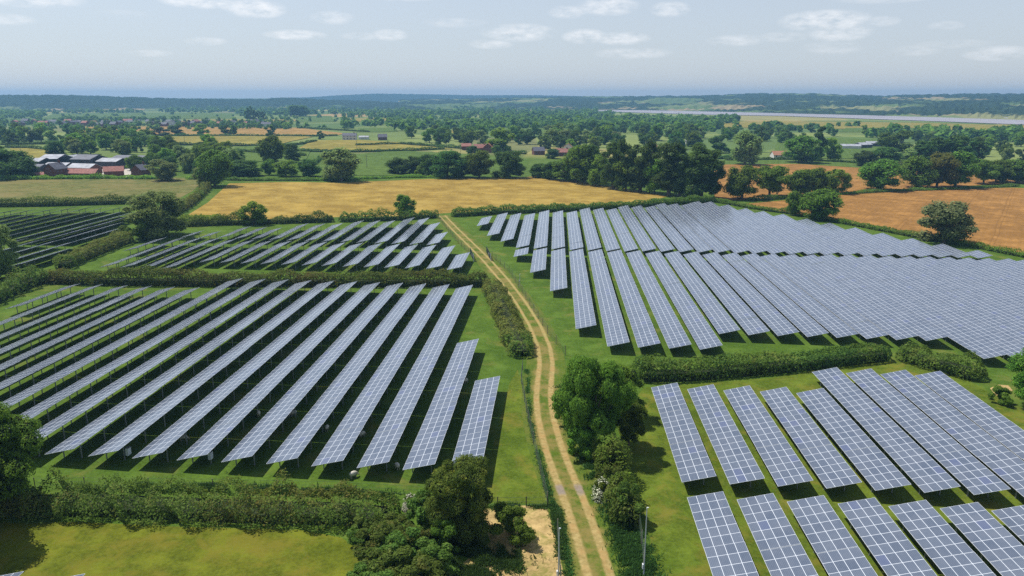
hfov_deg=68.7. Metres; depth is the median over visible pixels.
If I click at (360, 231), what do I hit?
solar table
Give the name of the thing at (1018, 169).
oak tree
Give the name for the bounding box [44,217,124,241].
solar table
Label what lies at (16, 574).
solar table
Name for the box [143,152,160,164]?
oak tree
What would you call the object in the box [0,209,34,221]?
solar table
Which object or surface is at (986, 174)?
broadleaf tree
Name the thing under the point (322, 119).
field
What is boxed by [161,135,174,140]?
oak tree
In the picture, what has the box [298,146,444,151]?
hedge
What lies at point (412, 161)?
broadleaf tree
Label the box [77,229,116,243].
solar table
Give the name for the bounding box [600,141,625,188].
tall tree
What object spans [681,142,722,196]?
tall tree
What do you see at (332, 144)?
yellow field
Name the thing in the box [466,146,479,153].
broadleaf tree
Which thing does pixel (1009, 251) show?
hedge
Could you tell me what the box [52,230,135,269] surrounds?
hedge
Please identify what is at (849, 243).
solar table
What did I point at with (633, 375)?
oak tree
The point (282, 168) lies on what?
broadleaf tree
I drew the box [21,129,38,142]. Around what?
broadleaf tree
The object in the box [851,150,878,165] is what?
broadleaf tree
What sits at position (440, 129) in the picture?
broadleaf tree
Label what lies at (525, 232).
solar table
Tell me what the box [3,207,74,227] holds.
solar table
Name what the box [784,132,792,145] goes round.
poplar tree
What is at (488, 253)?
gate
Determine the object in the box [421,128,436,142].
oak tree
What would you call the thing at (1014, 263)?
solar table
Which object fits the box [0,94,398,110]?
hills
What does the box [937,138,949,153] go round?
tall tree
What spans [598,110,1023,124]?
river
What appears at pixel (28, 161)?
broadleaf tree
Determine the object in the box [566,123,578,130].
willow tree
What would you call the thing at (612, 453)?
bush
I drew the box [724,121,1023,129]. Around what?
marsh meadow
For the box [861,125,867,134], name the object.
broadleaf tree
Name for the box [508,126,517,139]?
broadleaf tree
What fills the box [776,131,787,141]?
oak tree
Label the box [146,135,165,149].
oak tree
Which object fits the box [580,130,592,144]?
willow tree
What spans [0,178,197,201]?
rough pasture
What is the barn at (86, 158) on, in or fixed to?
on the farm yard at (127, 171)
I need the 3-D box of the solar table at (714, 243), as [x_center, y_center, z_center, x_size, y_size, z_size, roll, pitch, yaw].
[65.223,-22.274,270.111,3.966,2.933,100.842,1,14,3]
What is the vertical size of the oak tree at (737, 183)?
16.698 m
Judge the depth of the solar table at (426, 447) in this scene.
105.75 m
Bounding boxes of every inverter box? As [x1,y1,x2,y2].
[125,446,130,455]
[208,450,212,459]
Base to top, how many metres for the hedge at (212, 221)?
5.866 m
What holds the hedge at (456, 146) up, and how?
on the ground at (490, 358)
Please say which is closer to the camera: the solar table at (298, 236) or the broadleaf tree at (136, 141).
the solar table at (298, 236)
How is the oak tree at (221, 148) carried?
on the ground at (490, 358)
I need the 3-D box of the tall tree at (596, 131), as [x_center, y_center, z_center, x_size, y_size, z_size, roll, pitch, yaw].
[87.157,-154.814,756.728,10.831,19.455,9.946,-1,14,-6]
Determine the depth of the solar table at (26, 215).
265.28 m
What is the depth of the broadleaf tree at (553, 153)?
570.04 m
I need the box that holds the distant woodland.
[0,105,1023,141]
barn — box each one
[34,158,48,163]
[40,154,67,161]
[62,154,76,162]
[69,154,107,163]
[95,158,127,168]
[112,155,148,164]
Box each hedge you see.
[0,140,58,144]
[0,173,156,179]
[0,193,135,206]
[0,264,48,301]
[0,464,401,533]
[5,144,43,148]
[40,264,490,287]
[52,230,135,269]
[86,133,337,136]
[170,210,334,226]
[175,213,224,221]
[176,180,211,212]
[178,140,317,145]
[185,174,454,180]
[237,148,306,155]
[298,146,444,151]
[304,127,369,131]
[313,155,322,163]
[338,206,438,222]
[355,141,426,145]
[401,142,526,153]
[451,194,715,216]
[481,278,535,358]
[592,431,641,529]
[632,341,892,382]
[714,198,1023,257]
[718,147,736,158]
[725,156,981,173]
[747,183,1019,200]
[895,340,988,380]
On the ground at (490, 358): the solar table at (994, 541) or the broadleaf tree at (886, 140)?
the broadleaf tree at (886, 140)
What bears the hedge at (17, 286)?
on the ground at (490, 358)
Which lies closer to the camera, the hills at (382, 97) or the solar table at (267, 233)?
the solar table at (267, 233)
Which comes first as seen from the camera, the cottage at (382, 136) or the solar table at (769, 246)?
the solar table at (769, 246)
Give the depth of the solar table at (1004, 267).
205.84 m
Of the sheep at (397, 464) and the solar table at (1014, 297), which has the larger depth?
the solar table at (1014, 297)
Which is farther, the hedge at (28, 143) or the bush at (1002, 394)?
the hedge at (28, 143)
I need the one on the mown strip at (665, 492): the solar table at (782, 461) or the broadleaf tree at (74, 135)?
the solar table at (782, 461)
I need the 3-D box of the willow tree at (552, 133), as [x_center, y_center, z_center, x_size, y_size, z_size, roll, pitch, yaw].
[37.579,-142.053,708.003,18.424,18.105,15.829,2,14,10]
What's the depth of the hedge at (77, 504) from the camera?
80.91 m
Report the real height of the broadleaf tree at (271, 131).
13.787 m
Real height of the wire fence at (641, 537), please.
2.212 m
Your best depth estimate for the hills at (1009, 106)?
2771.74 m
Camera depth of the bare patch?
123.74 m
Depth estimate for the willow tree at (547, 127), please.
872.20 m
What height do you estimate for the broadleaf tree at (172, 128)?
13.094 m
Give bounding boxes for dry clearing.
[463,506,563,575]
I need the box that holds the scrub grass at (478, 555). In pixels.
[391,536,527,575]
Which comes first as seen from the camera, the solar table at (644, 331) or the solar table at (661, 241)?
the solar table at (644, 331)
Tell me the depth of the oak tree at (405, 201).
282.16 m
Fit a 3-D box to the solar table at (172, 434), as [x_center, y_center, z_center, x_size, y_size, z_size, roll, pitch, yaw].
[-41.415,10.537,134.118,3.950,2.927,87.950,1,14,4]
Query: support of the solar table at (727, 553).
on the mown strip at (665, 492)
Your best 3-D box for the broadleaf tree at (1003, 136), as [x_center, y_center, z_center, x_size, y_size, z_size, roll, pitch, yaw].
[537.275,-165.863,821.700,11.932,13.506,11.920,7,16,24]
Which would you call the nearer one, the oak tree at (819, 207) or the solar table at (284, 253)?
the solar table at (284, 253)
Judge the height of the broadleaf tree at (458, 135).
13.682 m
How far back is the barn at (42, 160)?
439.37 m
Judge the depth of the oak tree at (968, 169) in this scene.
415.37 m
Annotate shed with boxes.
[35,164,46,171]
[46,162,71,166]
[68,163,102,171]
[840,144,860,148]
[855,142,872,147]
[865,141,881,145]
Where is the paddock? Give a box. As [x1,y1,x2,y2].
[0,522,361,575]
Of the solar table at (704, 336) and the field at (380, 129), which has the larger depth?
the field at (380, 129)
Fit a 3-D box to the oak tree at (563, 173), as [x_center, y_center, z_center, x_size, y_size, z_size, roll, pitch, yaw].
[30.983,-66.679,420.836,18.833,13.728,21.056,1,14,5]
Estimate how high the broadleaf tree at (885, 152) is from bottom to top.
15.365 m
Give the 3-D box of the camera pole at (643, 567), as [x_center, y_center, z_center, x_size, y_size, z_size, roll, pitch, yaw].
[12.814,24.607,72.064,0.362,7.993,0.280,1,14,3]
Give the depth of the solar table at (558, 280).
192.59 m
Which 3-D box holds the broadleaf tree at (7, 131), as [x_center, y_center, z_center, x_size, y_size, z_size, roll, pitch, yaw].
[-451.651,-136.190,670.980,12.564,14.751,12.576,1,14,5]
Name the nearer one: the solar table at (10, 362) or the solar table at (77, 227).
the solar table at (10, 362)
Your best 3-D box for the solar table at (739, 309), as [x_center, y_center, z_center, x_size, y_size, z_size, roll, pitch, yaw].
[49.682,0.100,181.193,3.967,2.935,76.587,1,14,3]
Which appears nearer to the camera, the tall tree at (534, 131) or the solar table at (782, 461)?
the solar table at (782, 461)
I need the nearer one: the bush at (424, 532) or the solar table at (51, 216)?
the bush at (424, 532)
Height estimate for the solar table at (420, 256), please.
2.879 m
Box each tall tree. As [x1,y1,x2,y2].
[244,108,249,118]
[246,105,252,118]
[250,109,257,118]
[531,124,536,135]
[565,155,581,181]
[583,144,599,178]
[593,125,600,142]
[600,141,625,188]
[612,139,631,190]
[625,144,653,191]
[639,139,661,192]
[650,142,683,195]
[667,146,688,195]
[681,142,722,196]
[705,157,726,195]
[912,140,924,156]
[923,140,937,159]
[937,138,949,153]
[951,137,960,153]
[974,137,987,159]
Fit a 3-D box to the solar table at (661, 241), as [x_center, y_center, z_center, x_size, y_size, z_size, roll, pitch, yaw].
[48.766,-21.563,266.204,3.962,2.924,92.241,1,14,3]
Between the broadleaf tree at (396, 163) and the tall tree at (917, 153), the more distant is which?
the tall tree at (917, 153)
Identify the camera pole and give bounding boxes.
[556,528,560,575]
[642,507,648,575]
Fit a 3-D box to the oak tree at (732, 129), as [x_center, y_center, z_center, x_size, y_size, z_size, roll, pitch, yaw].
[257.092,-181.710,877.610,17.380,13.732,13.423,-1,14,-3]
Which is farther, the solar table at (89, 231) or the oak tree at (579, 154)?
the oak tree at (579, 154)
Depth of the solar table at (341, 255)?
206.98 m
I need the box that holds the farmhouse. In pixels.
[42,160,67,176]
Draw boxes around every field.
[10,148,45,157]
[43,113,233,118]
[174,135,309,144]
[181,119,295,121]
[189,176,666,219]
[235,146,309,160]
[295,116,333,121]
[300,140,451,150]
[313,151,524,174]
[350,118,390,120]
[356,128,396,131]
[504,128,544,133]
[522,159,555,176]
[711,164,1023,200]
[720,158,903,167]
[724,124,800,127]
[746,188,1023,251]
[774,138,880,158]
[840,128,912,131]
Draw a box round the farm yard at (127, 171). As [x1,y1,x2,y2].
[102,168,130,175]
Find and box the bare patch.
[990,385,1011,392]
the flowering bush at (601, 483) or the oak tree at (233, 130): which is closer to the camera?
the flowering bush at (601, 483)
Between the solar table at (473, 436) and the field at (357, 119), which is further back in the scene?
the field at (357, 119)
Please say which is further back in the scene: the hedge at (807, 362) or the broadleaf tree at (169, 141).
the broadleaf tree at (169, 141)
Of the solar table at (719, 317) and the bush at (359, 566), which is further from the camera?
the solar table at (719, 317)
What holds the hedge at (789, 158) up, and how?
on the ground at (490, 358)
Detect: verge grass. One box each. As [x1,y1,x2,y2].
[60,481,404,500]
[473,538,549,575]
[486,502,578,575]
[524,368,575,575]
[549,383,670,575]
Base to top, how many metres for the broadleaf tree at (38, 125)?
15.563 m
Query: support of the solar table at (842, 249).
on the ground at (490, 358)
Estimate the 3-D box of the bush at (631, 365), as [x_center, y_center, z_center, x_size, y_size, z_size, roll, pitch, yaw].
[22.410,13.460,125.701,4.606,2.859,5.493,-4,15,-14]
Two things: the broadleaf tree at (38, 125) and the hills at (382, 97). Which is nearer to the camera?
the broadleaf tree at (38, 125)
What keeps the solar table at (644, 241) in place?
on the ground at (490, 358)
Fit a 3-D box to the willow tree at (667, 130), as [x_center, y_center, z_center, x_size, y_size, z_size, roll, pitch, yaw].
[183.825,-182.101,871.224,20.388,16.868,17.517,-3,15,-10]
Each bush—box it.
[118,217,153,238]
[345,524,370,545]
[346,561,394,575]
[352,513,384,539]
[352,520,405,559]
[353,545,412,575]
[376,525,437,564]
[384,512,414,530]
[395,551,444,575]
[402,492,419,512]
[404,524,438,550]
[406,488,449,529]
[407,536,459,575]
[426,519,460,552]
[488,501,535,545]
[566,424,600,459]
[591,476,608,503]
[592,441,631,471]
[595,464,625,486]
[610,480,644,523]
[629,358,655,377]
[987,385,1013,404]
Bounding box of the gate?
[486,246,490,260]
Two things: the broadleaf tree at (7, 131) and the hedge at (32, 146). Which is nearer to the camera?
the hedge at (32, 146)
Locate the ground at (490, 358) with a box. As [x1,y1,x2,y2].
[0,98,1023,575]
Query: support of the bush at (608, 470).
on the ground at (490, 358)
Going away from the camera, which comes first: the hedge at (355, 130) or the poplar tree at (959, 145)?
the poplar tree at (959, 145)
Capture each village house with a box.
[68,120,78,124]
[80,121,88,125]
[160,122,168,125]
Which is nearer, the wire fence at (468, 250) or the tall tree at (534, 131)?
the wire fence at (468, 250)
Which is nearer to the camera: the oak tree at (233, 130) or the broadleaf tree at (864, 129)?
the oak tree at (233, 130)
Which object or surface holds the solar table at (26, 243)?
on the ground at (490, 358)
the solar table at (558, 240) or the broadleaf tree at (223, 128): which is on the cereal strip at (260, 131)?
the broadleaf tree at (223, 128)
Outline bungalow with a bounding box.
[770,151,788,157]
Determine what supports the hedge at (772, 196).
on the ground at (490, 358)
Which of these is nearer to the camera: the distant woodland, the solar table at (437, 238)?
the solar table at (437, 238)
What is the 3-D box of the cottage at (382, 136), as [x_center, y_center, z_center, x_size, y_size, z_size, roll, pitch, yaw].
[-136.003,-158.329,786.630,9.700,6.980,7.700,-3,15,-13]
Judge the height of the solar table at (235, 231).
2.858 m
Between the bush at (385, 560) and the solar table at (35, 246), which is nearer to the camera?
the bush at (385, 560)
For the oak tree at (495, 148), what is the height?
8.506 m
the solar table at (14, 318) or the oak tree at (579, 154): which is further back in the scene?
the oak tree at (579, 154)
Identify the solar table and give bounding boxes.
[0,207,59,223]
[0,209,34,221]
[0,284,101,329]
[0,285,126,348]
[0,286,149,358]
[0,287,173,378]
[0,287,199,397]
[1,571,23,575]
[2,278,242,410]
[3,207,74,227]
[3,279,264,434]
[4,239,42,249]
[6,284,77,312]
[7,206,93,233]
[8,206,108,232]
[8,206,124,239]
[12,248,70,267]
[14,240,57,258]
[16,241,75,265]
[18,212,119,241]
[31,212,132,241]
[35,279,288,455]
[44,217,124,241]
[44,280,310,457]
[58,222,121,242]
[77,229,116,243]
[88,281,332,459]
[102,237,184,266]
[120,238,199,268]
[125,237,165,254]
[132,281,356,461]
[142,238,217,272]
[164,239,234,268]
[177,282,379,463]
[180,230,203,241]
[199,231,219,240]
[201,240,252,266]
[216,226,249,239]
[220,240,272,266]
[222,283,401,465]
[235,227,265,242]
[241,241,289,266]
[253,228,279,241]
[262,241,307,267]
[266,283,425,467]
[270,223,307,242]
[281,242,325,268]
[288,223,324,243]
[303,242,344,268]
[306,223,342,244]
[311,284,448,469]
[322,220,363,244]
[322,243,361,266]
[341,220,379,244]
[343,243,380,267]
[357,220,394,245]
[357,285,472,470]
[364,244,398,270]
[374,217,414,246]
[384,244,417,268]
[392,218,428,244]
[403,339,477,472]
[405,245,435,267]
[410,222,439,248]
[426,245,454,268]
[427,232,446,247]
[447,252,469,273]
[452,376,499,460]
[477,216,491,227]
[487,213,506,237]
[501,213,520,241]
[514,247,528,256]
[516,213,534,247]
[530,248,546,274]
[534,210,548,249]
[550,248,566,290]
[552,210,564,248]
[567,211,582,249]
[569,249,595,329]
[580,208,600,251]
[588,249,628,346]
[593,208,619,250]
[606,208,637,253]
[607,250,659,347]
[618,205,655,250]
[626,250,690,348]
[631,205,674,251]
[645,206,692,252]
[646,251,721,349]
[651,383,715,484]
[655,203,711,253]
[665,251,739,334]
[667,203,729,252]
[681,204,748,252]
[683,252,769,335]
[687,384,764,486]
[687,491,758,575]
[690,201,766,252]
[702,202,783,253]
[703,252,798,335]
[719,205,802,255]
[722,252,828,337]
[723,385,812,488]
[737,493,817,575]
[738,208,820,255]
[742,253,857,337]
[755,211,837,254]
[760,387,861,490]
[761,254,887,338]
[774,214,857,256]
[780,254,917,339]
[787,495,877,575]
[796,388,910,492]
[798,219,877,256]
[800,254,947,340]
[812,367,960,494]
[819,254,1007,358]
[821,223,896,257]
[838,255,1023,358]
[838,497,936,575]
[846,228,915,258]
[846,369,1010,496]
[859,255,1023,345]
[874,233,932,256]
[878,256,1023,330]
[880,370,1023,498]
[888,500,995,575]
[898,256,1023,317]
[901,238,952,257]
[915,371,1023,459]
[918,256,1023,306]
[933,244,970,258]
[937,257,1023,295]
[940,502,1023,575]
[958,258,1023,286]
[966,250,992,257]
[977,258,1023,277]
[992,505,1023,541]
[998,258,1023,270]
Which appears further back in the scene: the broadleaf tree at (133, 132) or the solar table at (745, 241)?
the broadleaf tree at (133, 132)
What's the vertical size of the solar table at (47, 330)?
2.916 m
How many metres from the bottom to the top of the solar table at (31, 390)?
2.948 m
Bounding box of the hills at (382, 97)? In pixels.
[271,93,619,101]
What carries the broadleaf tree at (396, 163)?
on the ground at (490, 358)
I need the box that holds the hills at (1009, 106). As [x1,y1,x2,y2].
[398,93,1023,119]
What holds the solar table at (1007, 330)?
on the ground at (490, 358)
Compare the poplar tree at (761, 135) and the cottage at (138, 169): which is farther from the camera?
the poplar tree at (761, 135)
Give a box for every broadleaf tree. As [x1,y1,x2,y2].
[0,128,11,142]
[0,148,34,177]
[4,157,43,177]
[5,132,19,142]
[15,126,26,140]
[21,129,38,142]
[34,123,47,135]
[41,140,67,154]
[57,135,64,146]
[62,123,69,135]
[65,132,82,139]
[68,127,81,133]
[109,139,116,151]
[119,137,131,150]
[124,130,136,136]
[130,136,144,151]
[149,139,167,151]
[150,127,170,134]
[156,148,175,157]
[161,156,178,167]
[164,139,179,146]
[167,124,185,133]
[192,123,210,133]
[200,133,213,142]
[203,137,218,150]
[205,141,216,149]
[213,140,232,148]
[218,124,230,133]
[218,156,234,176]
[230,160,264,175]
[235,149,246,159]
[236,201,268,224]
[263,125,275,135]
[272,159,298,176]
[284,143,301,160]
[296,159,322,176]
[316,131,323,138]
[384,157,410,173]
[401,156,420,173]
[414,165,423,174]
[417,153,436,174]
[423,454,493,543]
[429,150,466,177]
[432,127,443,137]
[433,132,444,144]
[451,126,464,141]
[456,131,463,142]
[457,156,469,176]
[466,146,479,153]
[484,127,515,151]
[492,150,526,178]
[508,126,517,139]
[513,133,522,144]
[519,129,536,143]
[528,163,544,177]
[529,121,541,134]
[537,137,550,148]
[541,162,560,178]
[544,148,559,158]
[550,354,637,443]
[553,123,563,129]
[554,134,567,147]
[565,138,577,147]
[568,129,584,146]
[586,121,596,130]
[587,136,600,147]
[587,154,610,185]
[598,128,613,144]
[600,125,612,136]
[610,133,626,141]
[613,159,636,190]
[619,124,627,132]
[633,122,644,132]
[637,132,655,145]
[643,124,649,133]
[643,158,665,193]
[650,132,659,140]
[667,131,685,146]
[669,137,682,147]
[683,151,704,196]
[708,134,729,151]
[750,127,759,134]
[755,165,794,194]
[785,125,793,130]
[806,123,815,132]
[823,137,843,159]
[823,169,852,191]
[830,128,838,135]
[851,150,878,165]
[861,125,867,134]
[870,146,903,161]
[875,130,914,151]
[911,130,920,140]
[914,200,979,243]
[925,151,961,187]
[974,159,1002,183]
[984,137,994,146]
[996,131,1007,141]
[1015,149,1023,159]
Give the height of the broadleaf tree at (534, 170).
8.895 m
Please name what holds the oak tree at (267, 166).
on the ground at (490, 358)
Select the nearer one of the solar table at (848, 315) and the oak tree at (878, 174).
the solar table at (848, 315)
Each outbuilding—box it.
[31,172,43,175]
[65,168,102,176]
[103,166,123,175]
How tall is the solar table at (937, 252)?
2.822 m
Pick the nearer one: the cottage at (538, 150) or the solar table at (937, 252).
the solar table at (937, 252)
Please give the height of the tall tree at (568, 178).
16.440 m
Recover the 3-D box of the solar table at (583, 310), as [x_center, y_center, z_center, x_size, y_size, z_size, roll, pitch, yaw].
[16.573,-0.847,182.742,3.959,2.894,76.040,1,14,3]
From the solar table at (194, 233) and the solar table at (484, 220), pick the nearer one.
the solar table at (194, 233)
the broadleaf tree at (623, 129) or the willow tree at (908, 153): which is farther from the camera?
the broadleaf tree at (623, 129)
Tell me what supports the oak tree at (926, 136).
on the ground at (490, 358)
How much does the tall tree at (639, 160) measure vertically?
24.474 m
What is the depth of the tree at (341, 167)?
395.39 m
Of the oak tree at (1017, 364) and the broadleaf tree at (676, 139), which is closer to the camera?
the oak tree at (1017, 364)
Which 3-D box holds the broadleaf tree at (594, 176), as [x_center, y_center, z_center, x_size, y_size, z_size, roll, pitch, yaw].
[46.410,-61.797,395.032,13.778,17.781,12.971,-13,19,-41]
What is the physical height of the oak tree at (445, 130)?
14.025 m
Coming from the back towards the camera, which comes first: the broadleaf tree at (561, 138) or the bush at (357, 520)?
the broadleaf tree at (561, 138)
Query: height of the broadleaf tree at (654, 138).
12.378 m
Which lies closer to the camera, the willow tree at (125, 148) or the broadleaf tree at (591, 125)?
the willow tree at (125, 148)
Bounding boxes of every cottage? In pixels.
[130,161,150,176]
[342,132,356,139]
[359,136,368,139]
[378,134,386,139]
[461,143,470,149]
[474,143,485,150]
[483,142,493,152]
[531,147,544,154]
[554,147,568,155]
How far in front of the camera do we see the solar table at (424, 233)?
241.56 m
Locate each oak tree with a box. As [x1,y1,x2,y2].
[0,401,45,507]
[10,122,27,134]
[33,127,45,141]
[62,136,78,151]
[69,124,83,130]
[75,129,87,137]
[80,136,99,153]
[85,126,100,133]
[94,128,116,136]
[95,133,113,149]
[107,125,118,135]
[116,128,129,139]
[124,155,143,168]
[139,129,153,136]
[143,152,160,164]
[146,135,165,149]
[147,143,161,158]
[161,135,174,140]
[165,142,178,153]
[186,143,204,153]
[190,145,211,158]
[194,149,235,185]
[215,145,237,159]
[229,125,237,133]
[254,134,286,162]
[260,159,276,174]
[393,194,416,215]
[404,126,416,137]
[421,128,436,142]
[430,124,438,129]
[440,128,451,134]
[443,132,451,142]
[460,130,475,143]
[464,150,497,177]
[475,123,488,135]
[491,145,501,153]
[538,134,550,146]
[551,159,572,179]
[562,143,602,182]
[588,133,604,145]
[601,363,646,418]
[615,400,648,446]
[637,128,645,137]
[649,125,662,137]
[672,128,685,139]
[674,122,685,132]
[682,124,694,132]
[684,130,701,148]
[722,165,765,198]
[724,128,733,140]
[728,127,738,137]
[760,131,769,140]
[762,123,769,130]
[765,128,773,136]
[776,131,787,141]
[781,135,825,161]
[785,191,804,215]
[786,169,820,194]
[796,125,802,131]
[797,188,844,219]
[811,167,830,190]
[826,126,833,133]
[856,159,907,188]
[897,155,942,187]
[922,133,932,140]
[940,150,983,186]
[980,144,992,155]
[989,160,1014,182]
[994,140,1007,150]
[998,143,1014,158]
[1004,159,1023,182]
[1005,347,1023,400]
[1012,134,1023,146]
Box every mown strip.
[471,370,544,502]
[617,360,1023,575]
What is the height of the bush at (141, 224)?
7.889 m
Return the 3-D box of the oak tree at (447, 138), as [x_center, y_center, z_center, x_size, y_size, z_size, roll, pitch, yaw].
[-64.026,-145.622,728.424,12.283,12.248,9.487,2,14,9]
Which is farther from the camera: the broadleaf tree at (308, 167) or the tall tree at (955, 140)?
the tall tree at (955, 140)
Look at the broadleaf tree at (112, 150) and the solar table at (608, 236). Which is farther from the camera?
the broadleaf tree at (112, 150)
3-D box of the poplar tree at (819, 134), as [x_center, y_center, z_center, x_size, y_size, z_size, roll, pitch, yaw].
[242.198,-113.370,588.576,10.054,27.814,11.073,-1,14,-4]
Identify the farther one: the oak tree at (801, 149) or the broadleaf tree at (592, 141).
the broadleaf tree at (592, 141)
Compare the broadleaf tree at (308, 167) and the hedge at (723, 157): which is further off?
the hedge at (723, 157)
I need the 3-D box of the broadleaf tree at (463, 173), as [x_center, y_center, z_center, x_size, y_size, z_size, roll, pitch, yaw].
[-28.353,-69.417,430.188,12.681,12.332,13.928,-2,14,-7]
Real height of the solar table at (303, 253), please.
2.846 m
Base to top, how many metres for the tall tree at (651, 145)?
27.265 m
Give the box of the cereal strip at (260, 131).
[85,126,341,134]
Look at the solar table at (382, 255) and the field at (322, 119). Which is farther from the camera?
the field at (322, 119)
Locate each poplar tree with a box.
[756,126,764,147]
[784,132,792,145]
[813,126,827,157]
[917,141,925,154]
[920,141,935,158]
[935,137,946,152]
[940,139,956,153]
[948,134,959,152]
[955,140,968,151]
[960,136,969,150]
[966,140,977,163]
[970,138,983,158]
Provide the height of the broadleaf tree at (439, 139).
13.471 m
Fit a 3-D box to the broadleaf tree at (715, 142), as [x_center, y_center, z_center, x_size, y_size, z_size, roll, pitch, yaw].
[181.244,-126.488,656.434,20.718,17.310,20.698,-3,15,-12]
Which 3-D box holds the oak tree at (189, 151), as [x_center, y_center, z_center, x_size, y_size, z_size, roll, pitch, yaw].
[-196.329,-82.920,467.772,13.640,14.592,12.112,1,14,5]
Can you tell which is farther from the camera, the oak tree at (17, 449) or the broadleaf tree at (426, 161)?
the broadleaf tree at (426, 161)
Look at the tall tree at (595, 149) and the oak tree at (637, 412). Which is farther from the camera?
the tall tree at (595, 149)
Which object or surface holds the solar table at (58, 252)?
on the ground at (490, 358)
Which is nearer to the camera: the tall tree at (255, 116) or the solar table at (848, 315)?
the solar table at (848, 315)
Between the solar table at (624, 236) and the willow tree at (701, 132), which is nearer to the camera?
the solar table at (624, 236)
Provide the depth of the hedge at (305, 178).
401.06 m
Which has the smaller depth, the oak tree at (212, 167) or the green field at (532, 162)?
the oak tree at (212, 167)
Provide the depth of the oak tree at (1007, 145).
612.29 m
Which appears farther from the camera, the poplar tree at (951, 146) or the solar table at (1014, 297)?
the poplar tree at (951, 146)
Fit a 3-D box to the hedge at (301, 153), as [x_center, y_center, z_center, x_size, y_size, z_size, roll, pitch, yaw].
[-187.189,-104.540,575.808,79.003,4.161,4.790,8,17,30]
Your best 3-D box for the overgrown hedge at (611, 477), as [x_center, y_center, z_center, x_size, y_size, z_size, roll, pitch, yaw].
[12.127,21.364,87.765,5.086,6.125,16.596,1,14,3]
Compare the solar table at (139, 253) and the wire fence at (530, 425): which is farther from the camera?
the solar table at (139, 253)
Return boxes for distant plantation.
[286,104,309,115]
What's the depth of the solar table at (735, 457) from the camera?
98.96 m
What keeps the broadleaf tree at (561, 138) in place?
on the ground at (490, 358)
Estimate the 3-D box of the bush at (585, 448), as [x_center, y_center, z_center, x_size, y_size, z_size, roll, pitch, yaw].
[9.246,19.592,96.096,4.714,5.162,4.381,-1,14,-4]
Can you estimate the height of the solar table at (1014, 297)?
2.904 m
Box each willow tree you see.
[0,224,20,278]
[42,130,58,140]
[66,139,84,153]
[89,129,96,140]
[110,139,131,154]
[121,190,189,239]
[136,131,151,145]
[143,159,177,180]
[171,145,189,157]
[177,153,195,172]
[190,166,209,185]
[222,148,243,171]
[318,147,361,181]
[474,130,488,143]
[543,125,553,135]
[543,128,558,146]
[557,129,570,146]
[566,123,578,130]
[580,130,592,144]
[663,124,678,136]
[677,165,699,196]
[695,127,704,137]
[729,130,764,164]
[774,126,782,135]
[894,147,920,161]
[1000,148,1012,160]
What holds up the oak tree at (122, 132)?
on the ground at (490, 358)
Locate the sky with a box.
[0,0,1023,97]
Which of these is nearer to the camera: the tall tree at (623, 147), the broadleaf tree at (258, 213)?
the broadleaf tree at (258, 213)
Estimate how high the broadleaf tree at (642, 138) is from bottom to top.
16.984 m
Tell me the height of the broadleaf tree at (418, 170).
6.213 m
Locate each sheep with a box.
[180,434,189,441]
[349,471,358,478]
[394,462,399,470]
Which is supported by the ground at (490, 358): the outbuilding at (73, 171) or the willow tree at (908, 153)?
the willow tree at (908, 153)
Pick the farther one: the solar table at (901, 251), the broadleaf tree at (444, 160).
the broadleaf tree at (444, 160)
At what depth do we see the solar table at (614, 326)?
163.09 m
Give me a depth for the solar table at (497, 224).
259.82 m
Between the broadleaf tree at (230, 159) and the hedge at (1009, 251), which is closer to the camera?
the hedge at (1009, 251)
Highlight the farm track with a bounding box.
[436,215,630,575]
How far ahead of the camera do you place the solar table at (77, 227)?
240.94 m
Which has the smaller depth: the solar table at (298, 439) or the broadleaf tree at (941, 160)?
the solar table at (298, 439)
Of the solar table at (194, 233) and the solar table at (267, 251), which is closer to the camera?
the solar table at (267, 251)
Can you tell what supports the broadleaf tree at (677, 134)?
on the ground at (490, 358)
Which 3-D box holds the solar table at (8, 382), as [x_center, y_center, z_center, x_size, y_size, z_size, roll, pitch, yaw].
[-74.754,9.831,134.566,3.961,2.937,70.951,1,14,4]
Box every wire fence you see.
[33,477,421,493]
[439,216,469,251]
[487,496,547,506]
[495,258,565,355]
[521,359,547,499]
[557,519,560,575]
[638,513,643,564]
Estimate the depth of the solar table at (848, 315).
168.57 m
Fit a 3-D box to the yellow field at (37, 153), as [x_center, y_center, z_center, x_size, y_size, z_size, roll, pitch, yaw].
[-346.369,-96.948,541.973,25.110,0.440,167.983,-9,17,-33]
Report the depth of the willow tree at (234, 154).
427.45 m
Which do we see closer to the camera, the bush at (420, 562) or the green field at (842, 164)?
the bush at (420, 562)
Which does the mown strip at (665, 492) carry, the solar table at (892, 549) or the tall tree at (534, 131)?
the solar table at (892, 549)
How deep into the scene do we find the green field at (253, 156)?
560.85 m
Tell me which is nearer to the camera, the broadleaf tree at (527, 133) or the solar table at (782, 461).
the solar table at (782, 461)
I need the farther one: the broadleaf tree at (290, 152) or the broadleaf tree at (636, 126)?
the broadleaf tree at (636, 126)
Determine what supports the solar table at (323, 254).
on the ground at (490, 358)
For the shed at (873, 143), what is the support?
on the ground at (490, 358)
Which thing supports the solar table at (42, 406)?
on the ground at (490, 358)
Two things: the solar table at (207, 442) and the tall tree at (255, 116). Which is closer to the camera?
the solar table at (207, 442)
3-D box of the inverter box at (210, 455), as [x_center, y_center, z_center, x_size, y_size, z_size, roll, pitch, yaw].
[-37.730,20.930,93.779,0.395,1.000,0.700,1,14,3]
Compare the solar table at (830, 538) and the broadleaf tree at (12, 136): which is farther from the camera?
the broadleaf tree at (12, 136)
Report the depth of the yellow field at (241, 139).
776.00 m
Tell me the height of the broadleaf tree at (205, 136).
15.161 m
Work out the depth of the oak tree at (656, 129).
816.08 m

